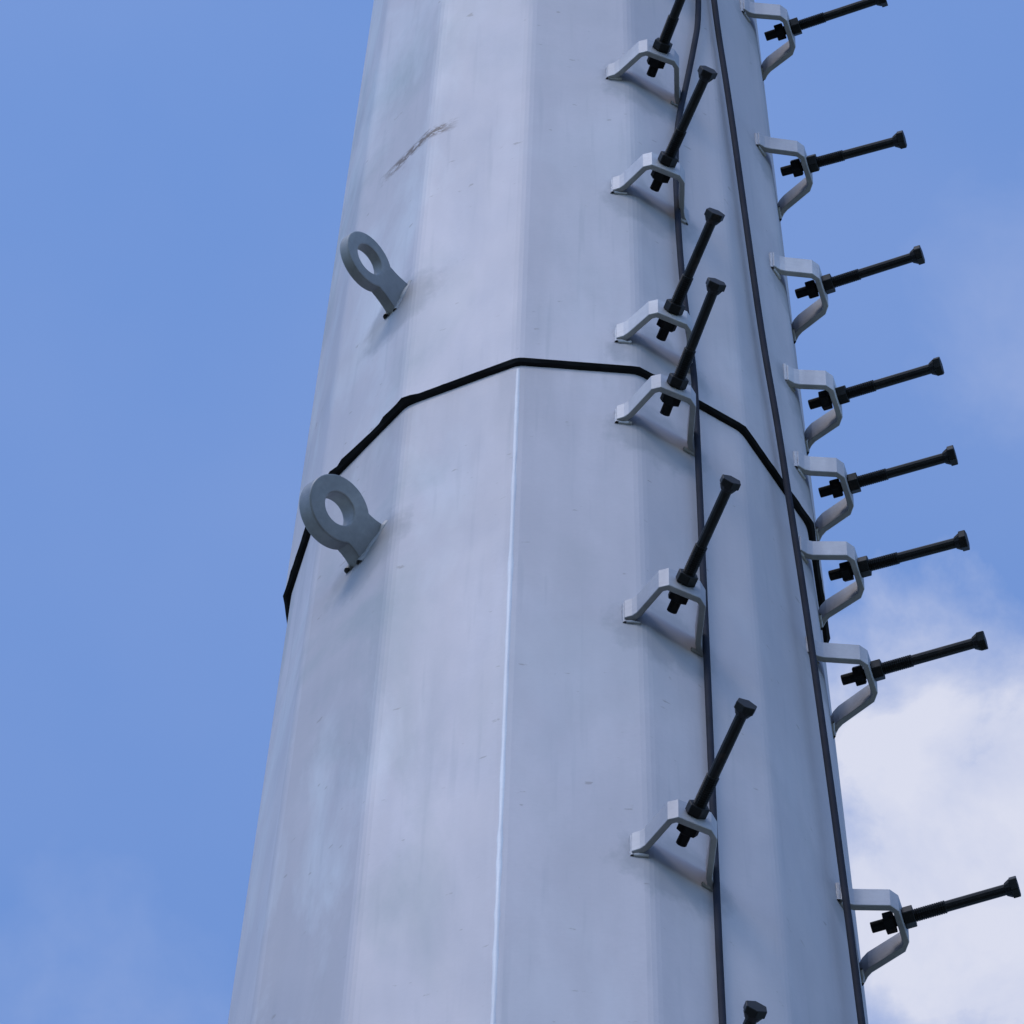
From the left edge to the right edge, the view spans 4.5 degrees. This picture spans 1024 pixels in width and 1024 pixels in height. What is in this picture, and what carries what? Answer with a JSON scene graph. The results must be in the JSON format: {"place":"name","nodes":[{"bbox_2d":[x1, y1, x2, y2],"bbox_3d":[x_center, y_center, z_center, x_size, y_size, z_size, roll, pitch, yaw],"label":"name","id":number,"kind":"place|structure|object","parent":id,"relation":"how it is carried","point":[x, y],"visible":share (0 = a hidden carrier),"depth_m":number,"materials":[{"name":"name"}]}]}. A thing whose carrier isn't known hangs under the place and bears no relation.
{"place":"outdoors","nodes":[
{"label":"outdoors","id":0,"kind":"place"},
{"bbox_2d":[0,0,1023,1023],"label":"sky","id":1,"kind":"structure","parent":0,"point":[174,173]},
{"bbox_3d":[-0.086,6.069,0.215,3.141,0.500,3.141,1,-72,0],"label":"concrete footing","id":2,"kind":"object","parent":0,"visible":0},
{"bbox_2d":[228,0,867,1023],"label":"steel monopole","id":3,"kind":"object","parent":2,"relation":"on","point":[488,750],"visible":0.86,"depth_m":17.75,"materials":[{"name":"metal"}]},
{"bbox_2d":[299,474,387,573],"bbox_3d":[-0.234,0.011,18.039,0.083,0.100,0.136,-41,-77,12],"label":"lifting lug","id":4,"kind":"object","parent":3,"relation":"attached to","point":[352,539],"visible":1,"depth_m":18.02,"materials":[{"name":"grey metal"}]},
{"bbox_2d":[340,231,411,318],"bbox_3d":[-0.199,-0.349,19.143,0.056,0.093,0.137,-38,-76,11],"label":"lifting lug","id":5,"kind":"object","parent":3,"relation":"attached to","point":[386,285],"visible":1,"depth_m":19.13,"materials":[{"name":"grey metal"}]},
{"bbox_2d":[605,0,684,107],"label":"climbing step","id":6,"kind":"object","parent":3,"relation":"attached to","point":[660,52],"visible":1,"depth_m":20.08,"materials":[{"name":"black metal"}]},
{"bbox_2d":[610,65,717,223],"bbox_3d":[0.248,-0.553,19.444,0.127,0.073,0.229,23,-73,-7],"label":"climbing step","id":7,"kind":"object","parent":3,"relation":"attached to","point":[664,166],"visible":1,"depth_m":19.44,"materials":[{"name":"black metal"}]},
{"bbox_2d":[613,207,724,372],"bbox_3d":[0.248,-0.324,18.671,0.129,0.075,0.230,23,-73,-7],"label":"climbing step","id":8,"kind":"object","parent":3,"relation":"attached to","point":[672,314],"visible":0.99,"depth_m":18.66,"materials":[{"name":"black metal"}]},
{"bbox_2d":[614,277,725,455],"bbox_3d":[0.248,-0.210,18.304,0.128,0.070,0.241,23,-73,-7],"label":"climbing step","id":9,"kind":"object","parent":3,"relation":"attached to","point":[675,389],"visible":1,"depth_m":18.30,"materials":[{"name":"black metal"}]},
{"bbox_2d":[621,474,740,656],"bbox_3d":[0.249,0.061,17.403,0.123,0.084,0.236,24,-74,-7],"label":"climbing step","id":10,"kind":"object","parent":3,"relation":"attached to","point":[683,586],"visible":1,"depth_m":17.39,"materials":[{"name":"black metal"}]},
{"bbox_2d":[629,698,756,891],"bbox_3d":[0.251,0.345,16.445,0.123,0.077,0.240,24,-74,-7],"label":"climbing step","id":11,"kind":"object","parent":3,"relation":"attached to","point":[693,818],"visible":1,"depth_m":16.44,"materials":[{"name":"black metal"}]},
{"bbox_2d":[673,0,726,1023],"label":"power cable","id":12,"kind":"object","parent":3,"relation":"attached to","point":[710,738],"visible":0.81,"depth_m":17.71,"materials":[{"name":"black rubber"}]},
{"bbox_2d":[743,1000,766,1023],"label":"climbing step","id":13,"kind":"object","parent":3,"relation":"attached to","point":[755,1012],"visible":1,"depth_m":15.28,"materials":[{"name":"black metal"}]},
{"bbox_2d":[711,0,865,1023],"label":"power cable","id":14,"kind":"object","parent":3,"relation":"attached to","point":[812,657],"visible":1,"depth_m":18.28,"materials":[{"name":"black rubber"}]},
{"bbox_2d":[740,0,887,80],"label":"climbing step","id":15,"kind":"object","parent":3,"relation":"attached to","point":[791,29],"visible":1,"depth_m":21.17,"materials":[{"name":"black metal"}]},
{"bbox_2d":[755,130,906,220],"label":"climbing step","id":16,"kind":"object","parent":3,"relation":"attached to","point":[809,165],"visible":0.97,"depth_m":20.40,"materials":[{"name":"black metal"}]},
{"bbox_2d":[769,245,924,343],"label":"climbing step","id":17,"kind":"object","parent":3,"relation":"attached to","point":[824,286],"visible":0.98,"depth_m":19.77,"materials":[{"name":"black metal"}]},
{"bbox_2d":[783,357,943,454],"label":"climbing step","id":18,"kind":"object","parent":3,"relation":"attached to","point":[830,394],"visible":0.98,"depth_m":19.22,"materials":[{"name":"black metal"}]},
{"bbox_2d":[793,445,957,540],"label":"climbing step","id":19,"kind":"object","parent":3,"relation":"attached to","point":[849,485],"visible":1,"depth_m":18.81,"materials":[{"name":"black metal"}]},
{"bbox_2d":[798,530,969,629],"bbox_3d":[0.527,0.071,18.438,0.238,0.069,0.126,-15,-73,5],"label":"climbing step","id":20,"kind":"object","parent":3,"relation":"attached to","point":[859,569],"visible":0.93,"depth_m":18.43,"materials":[{"name":"black metal"}]},
{"bbox_2d":[806,631,987,738],"bbox_3d":[0.534,0.210,17.992,0.242,0.078,0.134,-15,-73,5],"label":"climbing step","id":21,"kind":"object","parent":3,"relation":"attached to","point":[871,672],"visible":0.98,"depth_m":17.98,"materials":[{"name":"black metal"}]},
{"bbox_2d":[835,876,1020,985],"bbox_3d":[0.545,0.520,17.008,0.233,0.069,0.125,-15,-73,5],"label":"climbing step","id":22,"kind":"object","parent":3,"relation":"attached to","point":[905,919],"visible":0.95,"depth_m":17.00,"materials":[{"name":"black metal"}]}
]}

